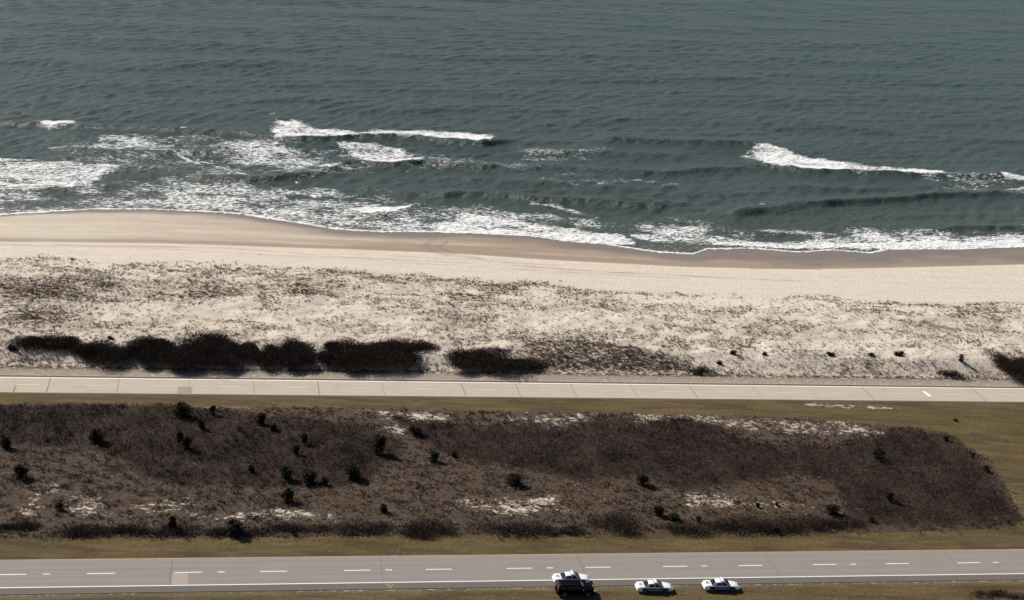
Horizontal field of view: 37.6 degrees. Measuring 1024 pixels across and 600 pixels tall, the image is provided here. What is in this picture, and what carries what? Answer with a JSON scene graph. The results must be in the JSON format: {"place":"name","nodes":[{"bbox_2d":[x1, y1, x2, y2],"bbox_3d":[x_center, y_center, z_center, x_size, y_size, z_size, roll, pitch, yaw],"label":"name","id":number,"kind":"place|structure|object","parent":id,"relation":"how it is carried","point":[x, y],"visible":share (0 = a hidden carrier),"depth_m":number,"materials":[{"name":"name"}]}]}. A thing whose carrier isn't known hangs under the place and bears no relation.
{"place":"outdoors","nodes":[
{"label":"outdoors","id":0,"kind":"place"},
{"bbox_2d":[0,210,1023,599],"bbox_3d":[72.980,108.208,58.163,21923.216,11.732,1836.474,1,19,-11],"label":"ground","id":1,"kind":"structure","parent":0,"point":[992,434],"depth_m":293.47,"materials":[{"name":"beige sand"}]},
{"bbox_2d":[0,435,10,449],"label":"cedar tree","id":2,"kind":"object","parent":1,"relation":"on","point":[5,442],"visible":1,"depth_m":249.33,"materials":[{"name":"green plant"}]},
{"bbox_2d":[3,342,17,350],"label":"dune bush","id":3,"kind":"object","parent":1,"relation":"on","point":[11,346],"visible":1,"depth_m":287.01,"materials":[{"name":"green plant"}]},
{"bbox_2d":[11,464,29,477],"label":"cedar tree","id":4,"kind":"object","parent":1,"relation":"on","point":[20,470],"visible":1,"depth_m":239.55,"materials":[{"name":"green plant"}]},
{"bbox_2d":[0,520,48,531],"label":"leafless shrub","id":5,"kind":"object","parent":1,"relation":"on","point":[27,523],"visible":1,"depth_m":224.78,"materials":[{"name":"brown plant"}]},
{"bbox_2d":[2,334,87,351],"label":"seaside shrub","id":6,"kind":"object","parent":1,"relation":"on","point":[54,342],"visible":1,"depth_m":289.40,"materials":[{"name":"brown plant"}]},
{"bbox_2d":[53,502,63,509],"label":"cedar tree","id":7,"kind":"object","parent":1,"relation":"on","point":[60,505],"visible":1,"depth_m":231.03,"materials":[{"name":"plant"}]},
{"bbox_2d":[37,522,112,538],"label":"leafless shrub","id":8,"kind":"object","parent":1,"relation":"on","point":[86,529],"visible":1,"depth_m":224.61,"materials":[{"name":"brown plant"}]},
{"bbox_2d":[88,428,104,442],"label":"cedar tree","id":9,"kind":"object","parent":1,"relation":"on","point":[95,435],"visible":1,"depth_m":254.61,"materials":[{"name":"green plant"}]},
{"bbox_2d":[68,338,132,367],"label":"seaside shrub","id":10,"kind":"object","parent":1,"relation":"on","point":[102,353],"visible":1,"depth_m":287.65,"materials":[{"name":"brown plant"}]},
{"bbox_2d":[107,521,157,535],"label":"leafless shrub","id":11,"kind":"object","parent":1,"relation":"on","point":[126,528],"visible":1,"depth_m":226.66,"materials":[{"name":"brown plant"}]},
{"bbox_2d":[119,334,177,364],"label":"seaside shrub","id":12,"kind":"object","parent":1,"relation":"on","point":[142,351],"visible":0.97,"depth_m":291.07,"materials":[{"name":"brown plant"}]},
{"bbox_2d":[166,515,176,529],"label":"cedar tree","id":13,"kind":"object","parent":1,"relation":"on","point":[172,521],"visible":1,"depth_m":228.01,"materials":[{"name":"green plant"}]},
{"bbox_2d":[142,522,206,537],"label":"leafless shrub","id":14,"kind":"object","parent":1,"relation":"on","point":[190,527],"visible":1,"depth_m":227.63,"materials":[{"name":"brown plant"}]},
{"bbox_2d":[176,431,183,440],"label":"cedar tree","id":15,"kind":"object","parent":1,"relation":"on","point":[180,434],"visible":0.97,"depth_m":257.62,"materials":[{"name":"green plant"}]},
{"bbox_2d":[171,401,193,417],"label":"cedar tree","id":16,"kind":"object","parent":1,"relation":"on","point":[180,408],"visible":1,"depth_m":266.88,"materials":[{"name":"green plant"}]},
{"bbox_2d":[181,436,192,449],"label":"cedar tree","id":17,"kind":"object","parent":1,"relation":"on","point":[186,441],"visible":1,"depth_m":254.75,"materials":[{"name":"green plant"}]},
{"bbox_2d":[153,331,240,371],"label":"seaside shrub","id":18,"kind":"object","parent":1,"relation":"on","point":[202,349],"visible":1,"depth_m":290.60,"materials":[{"name":"brown plant"}]},
{"bbox_2d":[198,418,205,428],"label":"cedar tree","id":19,"kind":"object","parent":1,"relation":"on","point":[201,423],"visible":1,"depth_m":263.02,"materials":[{"name":"green plant"}]},
{"bbox_2d":[209,405,215,414],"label":"cedar tree","id":20,"kind":"object","parent":1,"relation":"on","point":[213,408],"visible":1,"depth_m":269.10,"materials":[{"name":"green plant"}]},
{"bbox_2d":[223,518,245,537],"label":"cedar tree","id":21,"kind":"object","parent":1,"relation":"on","point":[234,526],"visible":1,"depth_m":228.12,"materials":[{"name":"green plant"}]},
{"bbox_2d":[200,525,276,536],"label":"leafless shrub","id":22,"kind":"object","parent":1,"relation":"on","point":[221,529],"visible":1,"depth_m":228.93,"materials":[{"name":"brown plant"}]},
{"bbox_2d":[221,339,260,369],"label":"seaside shrub","id":23,"kind":"object","parent":1,"relation":"on","point":[246,351],"visible":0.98,"depth_m":293.58,"materials":[{"name":"brown plant"}]},
{"bbox_2d":[247,465,254,472],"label":"cedar tree","id":24,"kind":"object","parent":1,"relation":"on","point":[251,468],"visible":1,"depth_m":248.45,"materials":[{"name":"green plant"}]},
{"bbox_2d":[256,413,265,424],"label":"cedar tree","id":25,"kind":"object","parent":1,"relation":"on","point":[260,416],"visible":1,"depth_m":266.98,"materials":[{"name":"green plant"}]},
{"bbox_2d":[253,343,290,367],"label":"seaside shrub","id":26,"kind":"object","parent":1,"relation":"on","point":[268,355],"visible":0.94,"depth_m":293.24,"materials":[{"name":"brown plant"}]},
{"bbox_2d":[269,423,277,430],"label":"cedar tree","id":27,"kind":"object","parent":1,"relation":"on","point":[273,426],"visible":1,"depth_m":265.05,"materials":[{"name":"green plant"}]},
{"bbox_2d":[279,466,293,479],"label":"cedar tree","id":28,"kind":"object","parent":1,"relation":"on","point":[287,470],"visible":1,"depth_m":247.02,"materials":[{"name":"green plant"}]},
{"bbox_2d":[280,488,296,502],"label":"cedar tree","id":29,"kind":"object","parent":1,"relation":"on","point":[287,494],"visible":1,"depth_m":239.59,"materials":[{"name":"green plant"}]},
{"bbox_2d":[261,521,329,532],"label":"leafless shrub","id":30,"kind":"object","parent":1,"relation":"on","point":[287,526],"visible":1,"depth_m":231.42,"materials":[{"name":"brown plant"}]},
{"bbox_2d":[292,444,299,454],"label":"cedar tree","id":31,"kind":"object","parent":1,"relation":"on","point":[296,449],"visible":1,"depth_m":256.30,"materials":[{"name":"green plant"}]},
{"bbox_2d":[278,335,330,368],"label":"seaside shrub","id":32,"kind":"object","parent":1,"relation":"on","point":[302,351],"visible":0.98,"depth_m":295.04,"materials":[{"name":"brown plant"}]},
{"bbox_2d":[301,432,307,443],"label":"cedar tree","id":33,"kind":"object","parent":1,"relation":"on","point":[304,436],"visible":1,"depth_m":260.42,"materials":[{"name":"green plant"}]},
{"bbox_2d":[299,469,317,484],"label":"cedar tree","id":34,"kind":"object","parent":1,"relation":"on","point":[308,477],"visible":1,"depth_m":246.57,"materials":[{"name":"green plant"}]},
{"bbox_2d":[320,477,328,485],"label":"cedar tree","id":35,"kind":"object","parent":1,"relation":"on","point":[325,481],"visible":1,"depth_m":246.55,"materials":[{"name":"green plant"}]},
{"bbox_2d":[319,336,383,369],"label":"seaside shrub","id":36,"kind":"object","parent":1,"relation":"on","point":[349,357],"visible":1,"depth_m":296.06,"materials":[{"name":"brown plant"}]},
{"bbox_2d":[344,463,361,480],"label":"cedar tree","id":37,"kind":"object","parent":1,"relation":"on","point":[352,471],"visible":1,"depth_m":249.16,"materials":[{"name":"green plant"}]},
{"bbox_2d":[320,520,396,535],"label":"leafless shrub","id":38,"kind":"object","parent":1,"relation":"on","point":[379,526],"visible":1,"depth_m":232.78,"materials":[{"name":"brown plant"}]},
{"bbox_2d":[371,434,387,455],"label":"cedar tree","id":39,"kind":"object","parent":1,"relation":"on","point":[380,442],"visible":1,"depth_m":258.91,"materials":[{"name":"green plant"}]},
{"bbox_2d":[380,503,387,512],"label":"cedar tree","id":40,"kind":"object","parent":1,"relation":"on","point":[383,508],"visible":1,"depth_m":238.81,"materials":[{"name":"green plant"}]},
{"bbox_2d":[353,337,440,372],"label":"seaside shrub","id":41,"kind":"object","parent":1,"relation":"on","point":[400,352],"visible":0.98,"depth_m":300.10,"materials":[{"name":"brown plant"}]},
{"bbox_2d":[408,426,422,434],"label":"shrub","id":42,"kind":"object","parent":1,"relation":"on","point":[415,429],"visible":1,"depth_m":267.99,"materials":[{"name":"plant"}]},
{"bbox_2d":[393,516,460,539],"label":"leafless shrub","id":43,"kind":"object","parent":1,"relation":"on","point":[421,527],"visible":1,"depth_m":234.09,"materials":[{"name":"brown plant"}]},
{"bbox_2d":[429,451,439,461],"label":"cedar tree","id":44,"kind":"object","parent":1,"relation":"on","point":[434,455],"visible":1,"depth_m":258.16,"materials":[{"name":"green plant"}]},
{"bbox_2d":[450,451,458,457],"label":"cedar tree","id":45,"kind":"object","parent":1,"relation":"on","point":[454,454],"visible":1,"depth_m":260.90,"materials":[{"name":"green plant"}]},
{"bbox_2d":[442,346,528,374],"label":"seaside shrub","id":46,"kind":"object","parent":1,"relation":"on","point":[473,358],"visible":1,"depth_m":300.54,"materials":[{"name":"brown plant"}]},
{"bbox_2d":[461,518,558,540],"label":"leafless shrub","id":47,"kind":"object","parent":1,"relation":"on","point":[504,529],"visible":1,"depth_m":236.97,"materials":[{"name":"brown plant"}]},
{"bbox_2d":[0,401,1022,525],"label":"bare thicket","id":48,"kind":"object","parent":1,"relation":"on","point":[673,421],"visible":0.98,"depth_m":263.50,"materials":[{"name":"brown plant"}]},
{"bbox_2d":[0,402,1023,541],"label":"dead grass","id":49,"kind":"structure","parent":1,"relation":"on","point":[426,457],"depth_m":249.94,"materials":[{"name":"brown plant"}]},
{"bbox_2d":[0,253,1023,378],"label":"dune grass","id":50,"kind":"structure","parent":1,"relation":"on","point":[495,315],"depth_m":326.27,"materials":[{"name":"beige plant"}]},
{"bbox_2d":[505,473,523,486],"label":"cedar tree","id":51,"kind":"object","parent":1,"relation":"on","point":[514,479],"visible":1,"depth_m":251.85,"materials":[{"name":"green plant"}]},
{"bbox_2d":[496,356,554,372],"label":"seaside shrub","id":52,"kind":"object","parent":1,"relation":"on","point":[533,364],"visible":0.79,"depth_m":302.92,"materials":[{"name":"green plant"}]},
{"bbox_2d":[534,524,588,535],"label":"leafless shrub","id":53,"kind":"object","parent":1,"relation":"on","point":[568,529],"visible":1,"depth_m":238.25,"materials":[{"name":"brown plant"}]},
{"bbox_2d":[555,580,594,597],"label":"black suv","id":54,"kind":"object","parent":1,"relation":"on","point":[564,588],"visible":1,"depth_m":219.46,"materials":[{"name":"black paint"}]},
{"bbox_2d":[584,508,645,534],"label":"leafless shrub","id":55,"kind":"object","parent":1,"relation":"on","point":[616,521],"visible":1,"depth_m":240.99,"materials":[{"name":"brown plant"}]},
{"bbox_2d":[636,473,649,485],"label":"cedar tree","id":56,"kind":"object","parent":1,"relation":"on","point":[641,478],"visible":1,"depth_m":256.29,"materials":[{"name":"green plant"}]},
{"bbox_2d":[635,578,672,593],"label":"police car","id":57,"kind":"object","parent":1,"relation":"on","point":[646,586],"visible":1,"depth_m":222.62,"materials":[{"name":"white paint"}]},
{"bbox_2d":[653,504,664,515],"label":"cedar tree","id":58,"kind":"object","parent":1,"relation":"on","point":[659,510],"visible":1,"depth_m":245.99,"materials":[{"name":"green plant"}]},
{"bbox_2d":[667,512,681,521],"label":"cedar tree","id":59,"kind":"object","parent":1,"relation":"on","point":[673,516],"visible":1,"depth_m":244.92,"materials":[{"name":"green plant"}]},
{"bbox_2d":[656,518,725,537],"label":"leafless shrub","id":60,"kind":"object","parent":1,"relation":"on","point":[690,528],"visible":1,"depth_m":242.03,"materials":[{"name":"brown plant"}]},
{"bbox_2d":[687,365,717,374],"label":"dune bush","id":61,"kind":"object","parent":1,"relation":"on","point":[699,372],"visible":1,"depth_m":308.75,"materials":[{"name":"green plant"}]},
{"bbox_2d":[701,577,739,591],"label":"police car","id":62,"kind":"object","parent":1,"relation":"on","point":[717,584],"visible":1,"depth_m":224.72,"materials":[{"name":"white paint"}]},
{"bbox_2d":[730,349,736,354],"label":"dune bush","id":63,"kind":"object","parent":1,"relation":"on","point":[732,352],"visible":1,"depth_m":315.72,"materials":[{"name":"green plant"}]},
{"bbox_2d":[698,512,781,533],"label":"leafless shrub","id":64,"kind":"object","parent":1,"relation":"on","point":[736,524],"visible":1,"depth_m":244.16,"materials":[{"name":"brown plant"}]},
{"bbox_2d":[749,512,832,534],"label":"leafless shrub","id":65,"kind":"object","parent":1,"relation":"on","point":[796,525],"visible":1,"depth_m":245.95,"materials":[{"name":"brown plant"}]},
{"bbox_2d":[825,503,842,515],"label":"cedar tree","id":66,"kind":"object","parent":1,"relation":"on","point":[832,509],"visible":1,"depth_m":251.44,"materials":[{"name":"green plant"}]},
{"bbox_2d":[809,515,868,531],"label":"leafless shrub","id":67,"kind":"object","parent":1,"relation":"on","point":[840,523],"visible":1,"depth_m":248.18,"materials":[{"name":"brown plant"}]},
{"bbox_2d":[870,446,887,460],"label":"cedar tree","id":68,"kind":"object","parent":1,"relation":"on","point":[877,453],"visible":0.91,"depth_m":274.57,"materials":[{"name":"green plant"}]},
{"bbox_2d":[886,492,894,500],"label":"cedar tree","id":69,"kind":"object","parent":1,"relation":"on","point":[889,498],"visible":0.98,"depth_m":258.23,"materials":[{"name":"green plant"}]},
{"bbox_2d":[893,351,903,355],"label":"dune bush","id":70,"kind":"object","parent":1,"relation":"on","point":[899,353],"visible":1,"depth_m":323.88,"materials":[{"name":"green plant"}]},
{"bbox_2d":[935,367,971,380],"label":"dune bush","id":71,"kind":"object","parent":1,"relation":"on","point":[948,373],"visible":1,"depth_m":319.03,"materials":[{"name":"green plant"}]},
{"bbox_2d":[958,352,963,361],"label":"dune bush","id":72,"kind":"object","parent":1,"relation":"on","point":[961,356],"visible":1,"depth_m":323.23,"materials":[{"name":"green plant"}]},
{"bbox_2d":[968,589,1023,599],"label":"leafless shrub","id":73,"kind":"object","parent":1,"relation":"on","point":[998,593],"visible":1,"depth_m":230.68,"materials":[{"name":"brown plant"}]},
{"bbox_2d":[975,346,1023,379],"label":"seaside shrub","id":74,"kind":"object","parent":1,"relation":"on","point":[1014,365],"visible":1,"depth_m":323.71,"materials":[{"name":"brown plant"}]},
{"bbox_2d":[0,0,1023,253],"bbox_3d":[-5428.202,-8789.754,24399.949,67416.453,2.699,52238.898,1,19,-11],"label":"sea water","id":75,"kind":"structure","parent":0,"point":[796,126],"depth_m":537.83,"materials":[{"name":"teal liquid"}]},
{"bbox_2d":[0,549,1023,594],"bbox_3d":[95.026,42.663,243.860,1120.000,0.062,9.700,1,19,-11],"label":"road","id":76,"kind":"structure","parent":0,"point":[89,576],"depth_m":225.07,"materials":[{"name":"grey asphalt"}]},
{"bbox_2d":[552,570,589,583],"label":"police car","id":77,"kind":"object","parent":76,"relation":"on","point":[573,575],"visible":0.86,"depth_m":223.09,"materials":[{"name":"white paint"}]},
{"bbox_2d":[0,375,1023,402],"bbox_3d":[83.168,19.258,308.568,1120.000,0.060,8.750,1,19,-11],"label":"road","id":78,"kind":"structure","parent":0,"point":[121,385],"depth_m":291.97,"materials":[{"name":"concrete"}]}
]}

